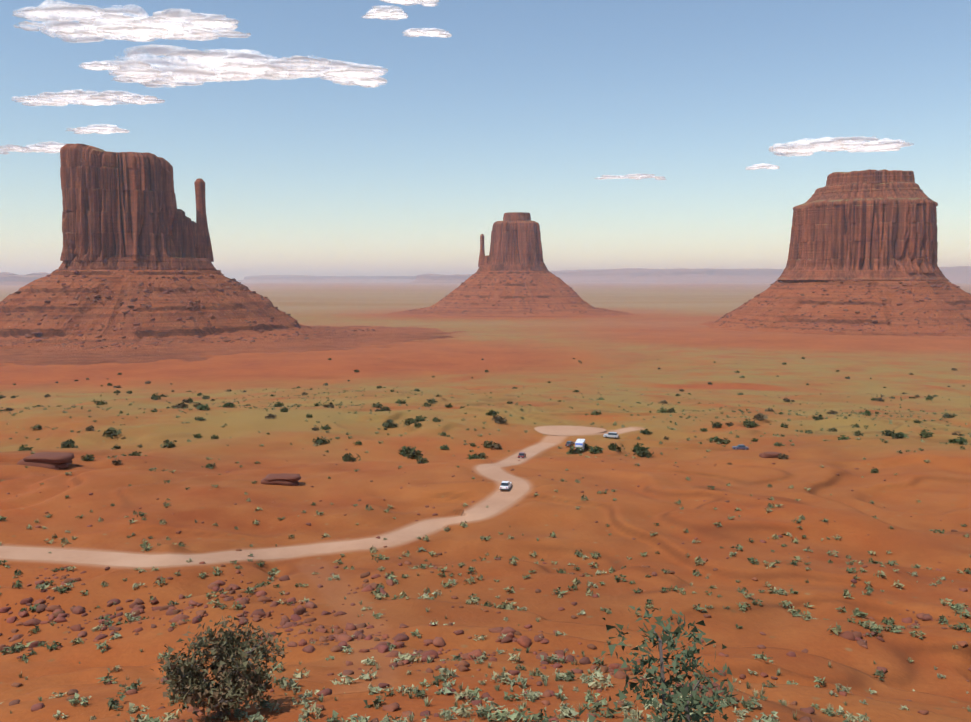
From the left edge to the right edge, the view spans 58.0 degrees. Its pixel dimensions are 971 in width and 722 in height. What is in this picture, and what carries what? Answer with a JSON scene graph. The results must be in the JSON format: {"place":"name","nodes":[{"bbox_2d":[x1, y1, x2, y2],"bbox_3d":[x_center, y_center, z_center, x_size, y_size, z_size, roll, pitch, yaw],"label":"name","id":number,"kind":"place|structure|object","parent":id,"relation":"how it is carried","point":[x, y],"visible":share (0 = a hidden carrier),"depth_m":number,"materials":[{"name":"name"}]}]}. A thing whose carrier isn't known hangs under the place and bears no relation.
{"place":"outdoors","nodes":[
{"label":"outdoors","id":0,"kind":"place"},
{"bbox_2d":[0,141,66,154],"bbox_3d":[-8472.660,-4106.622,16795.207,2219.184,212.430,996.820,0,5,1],"label":"cloud","id":1,"kind":"structure","parent":0,"point":[51,143],"depth_m":16699.95,"materials":[{"name":"white"}]},
{"bbox_2d":[12,89,164,105],"bbox_3d":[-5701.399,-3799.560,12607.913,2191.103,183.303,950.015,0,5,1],"label":"cloud","id":2,"kind":"structure","parent":0,"point":[117,95],"depth_m":12481.49,"materials":[{"name":"white"}]},
{"bbox_2d":[67,124,129,133],"bbox_3d":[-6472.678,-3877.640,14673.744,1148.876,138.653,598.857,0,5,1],"label":"cloud","id":3,"kind":"structure","parent":0,"point":[101,127],"depth_m":14487.00,"materials":[{"name":"white"}]},
{"bbox_2d":[78,61,120,70],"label":"cloud","id":4,"kind":"structure","parent":0,"point":[111,66],"depth_m":10454.48,"materials":[{"name":"white"}]},
{"bbox_2d":[12,0,250,42],"bbox_3d":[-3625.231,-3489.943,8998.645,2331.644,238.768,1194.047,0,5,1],"label":"cloud","id":5,"kind":"structure","parent":0,"point":[207,19],"depth_m":8924.04,"materials":[{"name":"white"}]},
{"bbox_2d":[104,44,387,87],"bbox_3d":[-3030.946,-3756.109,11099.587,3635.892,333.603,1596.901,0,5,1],"label":"cloud","id":6,"kind":"structure","parent":0,"point":[255,68],"depth_m":10931.52,"materials":[{"name":"white"}]},
{"bbox_2d":[0,426,637,566],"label":"dirt road","id":7,"kind":"structure","parent":0,"point":[513,493],"depth_m":141.17,"materials":[{"name":"beige soil"}]},
{"bbox_2d":[361,5,408,19],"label":"cloud","id":8,"kind":"structure","parent":0,"point":[396,10],"depth_m":8716.52,"materials":[{"name":"white"}]},
{"bbox_2d":[380,0,438,6],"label":"cloud","id":9,"kind":"structure","parent":0,"point":[411,2],"depth_m":8337.05,"materials":[{"name":"white"}]},
{"bbox_2d":[402,28,451,37],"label":"cloud","id":10,"kind":"structure","parent":0,"point":[410,32],"depth_m":9399.48,"materials":[{"name":"white"}]},
{"bbox_2d":[0,282,970,721],"bbox_3d":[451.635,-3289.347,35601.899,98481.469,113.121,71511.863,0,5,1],"label":"desert ground","id":11,"kind":"structure","parent":0,"point":[906,540],"depth_m":162.66,"materials":[{"name":"orange sand"}]},
{"bbox_2d":[16,452,73,469],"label":"outcrop rock","id":12,"kind":"object","parent":11,"relation":"on","point":[57,460],"visible":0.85,"depth_m":206.82,"materials":[{"name":"brown stone"}]},
{"bbox_2d":[0,269,374,349],"bbox_3d":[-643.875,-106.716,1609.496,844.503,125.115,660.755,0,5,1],"label":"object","id":13,"kind":"object","parent":11,"relation":"on","point":[174,279],"visible":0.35,"depth_m":1499.45,"materials":[{"name":"brown stone"}]},
{"bbox_2d":[151,611,291,721],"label":"juniper bush","id":14,"kind":"object","parent":11,"relation":"on","point":[186,681],"visible":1,"depth_m":55.30,"materials":[{"name":"green plant"}]},
{"bbox_2d":[0,269,466,365],"bbox_3d":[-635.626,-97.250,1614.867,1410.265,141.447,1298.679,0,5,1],"label":"talus slope","id":15,"kind":"structure","parent":11,"relation":"on","point":[38,351],"depth_m":1480.41,"materials":[{"name":"brown stone"}]},
{"bbox_2d":[58,143,215,270],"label":"butte","id":16,"kind":"object","parent":15,"relation":"on","point":[154,247],"visible":1,"depth_m":1546.66,"materials":[{"name":"stone"}]},
{"bbox_2d":[260,473,300,485],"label":"outcrop rock","id":17,"kind":"object","parent":11,"relation":"on","point":[285,479],"visible":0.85,"depth_m":183.72,"materials":[{"name":"brown stone"}]},
{"bbox_2d":[0,564,939,706],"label":"rocks","id":18,"kind":"object","parent":11,"relation":"on","point":[137,606],"visible":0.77,"depth_m":98.03,"materials":[{"name":"brown stone"}]},
{"bbox_2d":[0,357,967,472],"bbox_3d":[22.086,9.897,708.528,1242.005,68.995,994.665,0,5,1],"label":"shrubs","id":19,"kind":"object","parent":11,"relation":"on","point":[417,454],"visible":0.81,"depth_m":292.11,"materials":[{"name":"green plant"}]},
{"bbox_2d":[0,505,970,721],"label":"shrubs","id":20,"kind":"object","parent":11,"relation":"on","point":[565,710],"depth_m":63.39,"materials":[{"name":"green plant"}]},
{"bbox_2d":[0,384,970,662],"bbox_3d":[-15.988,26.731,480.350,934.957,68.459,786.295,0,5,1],"label":"brush","id":21,"kind":"object","parent":11,"relation":"on","point":[650,600],"visible":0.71,"depth_m":124.44,"materials":[{"name":"green plant"}]},
{"bbox_2d":[6,449,970,721],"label":"scattered rocks","id":22,"kind":"object","parent":11,"relation":"on","point":[392,707],"visible":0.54,"depth_m":79.17,"materials":[{"name":"brown stone"}]},
{"bbox_2d":[499,481,511,489],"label":"white hatchback car","id":23,"kind":"object","parent":11,"relation":"on","point":[506,485],"visible":1,"depth_m":173.29,"materials":[{"name":"paint"}]},
{"bbox_2d":[405,270,611,313],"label":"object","id":24,"kind":"object","parent":11,"relation":"on","point":[510,278],"visible":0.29,"depth_m":2758.51,"materials":[{"name":"brown stone"}]},
{"bbox_2d":[387,271,634,316],"bbox_3d":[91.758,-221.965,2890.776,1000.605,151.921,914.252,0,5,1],"label":"butte base slope","id":25,"kind":"structure","parent":11,"relation":"on","point":[501,286],"depth_m":2735.35,"materials":[{"name":"brown stone"}]},
{"bbox_2d":[477,212,548,270],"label":"butte","id":26,"kind":"object","parent":25,"relation":"on","point":[528,243],"visible":1,"depth_m":2822.48,"materials":[{"name":"stone"}]},
{"bbox_2d":[518,452,525,457],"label":"dark red car","id":27,"kind":"object","parent":11,"relation":"on","point":[522,455],"visible":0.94,"depth_m":241.64,"materials":[{"name":"paint"}]},
{"bbox_2d":[565,441,574,445],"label":"black car","id":28,"kind":"object","parent":11,"relation":"on","point":[569,443],"visible":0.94,"depth_m":271.72,"materials":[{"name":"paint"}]},
{"bbox_2d":[575,439,584,451],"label":"motorhome","id":29,"kind":"object","parent":11,"relation":"on","point":[580,443],"visible":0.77,"depth_m":263.44,"materials":[{"name":"white paint"}]},
{"bbox_2d":[603,432,618,437],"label":"silver suv","id":30,"kind":"object","parent":11,"relation":"on","point":[612,434],"visible":1,"depth_m":281.55,"materials":[{"name":"paint"}]},
{"bbox_2d":[513,606,737,721],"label":"bush","id":31,"kind":"object","parent":11,"relation":"on","point":[683,705],"visible":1,"depth_m":7.63,"materials":[{"name":"green plant"}]},
{"bbox_2d":[732,444,748,449],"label":"dark blue car","id":32,"kind":"object","parent":11,"relation":"on","point":[740,446],"visible":1,"depth_m":251.72,"materials":[{"name":"paint"}]},
{"bbox_2d":[759,452,781,457],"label":"outcrop rock","id":33,"kind":"object","parent":11,"relation":"on","point":[767,455],"visible":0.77,"depth_m":237.01,"materials":[{"name":"brown stone"}]},
{"bbox_2d":[700,280,970,336],"bbox_3d":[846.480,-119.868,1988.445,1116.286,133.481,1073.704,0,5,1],"label":"butte base slope","id":34,"kind":"structure","parent":11,"relation":"on","point":[910,303],"depth_m":1803.33,"materials":[{"name":"brown stone"}]},
{"bbox_2d":[715,279,970,333],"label":"talus rocks","id":35,"kind":"object","parent":34,"relation":"on","point":[884,299],"visible":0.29,"depth_m":1809.86,"materials":[{"name":"brown stone"}]},
{"bbox_2d":[777,169,947,279],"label":"butte","id":36,"kind":"object","parent":34,"relation":"on","point":[835,210],"visible":1,"depth_m":1868.36,"materials":[{"name":"stone"}]},
{"bbox_2d":[0,266,970,284],"bbox_3d":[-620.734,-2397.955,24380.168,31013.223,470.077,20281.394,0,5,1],"label":"distant mesas","id":37,"kind":"structure","parent":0,"point":[429,278],"depth_m":24483.13,"materials":[{"name":"purple"}]},
{"bbox_2d":[595,173,666,179],"bbox_3d":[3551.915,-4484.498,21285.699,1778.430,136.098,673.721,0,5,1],"label":"cloud","id":38,"kind":"structure","parent":0,"point":[638,178],"depth_m":21134.31,"materials":[{"name":"white"}]},
{"bbox_2d":[745,163,779,169],"bbox_3d":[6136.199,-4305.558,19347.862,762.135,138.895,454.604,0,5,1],"label":"cloud","id":39,"kind":"structure","parent":0,"point":[756,166],"depth_m":19263.45,"materials":[{"name":"white"}]},
{"bbox_2d":[769,136,913,156],"bbox_3d":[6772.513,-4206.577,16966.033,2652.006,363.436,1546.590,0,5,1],"label":"cloud","id":40,"kind":"structure","parent":0,"point":[886,141],"depth_m":16647.87,"materials":[{"name":"white"}]}
]}

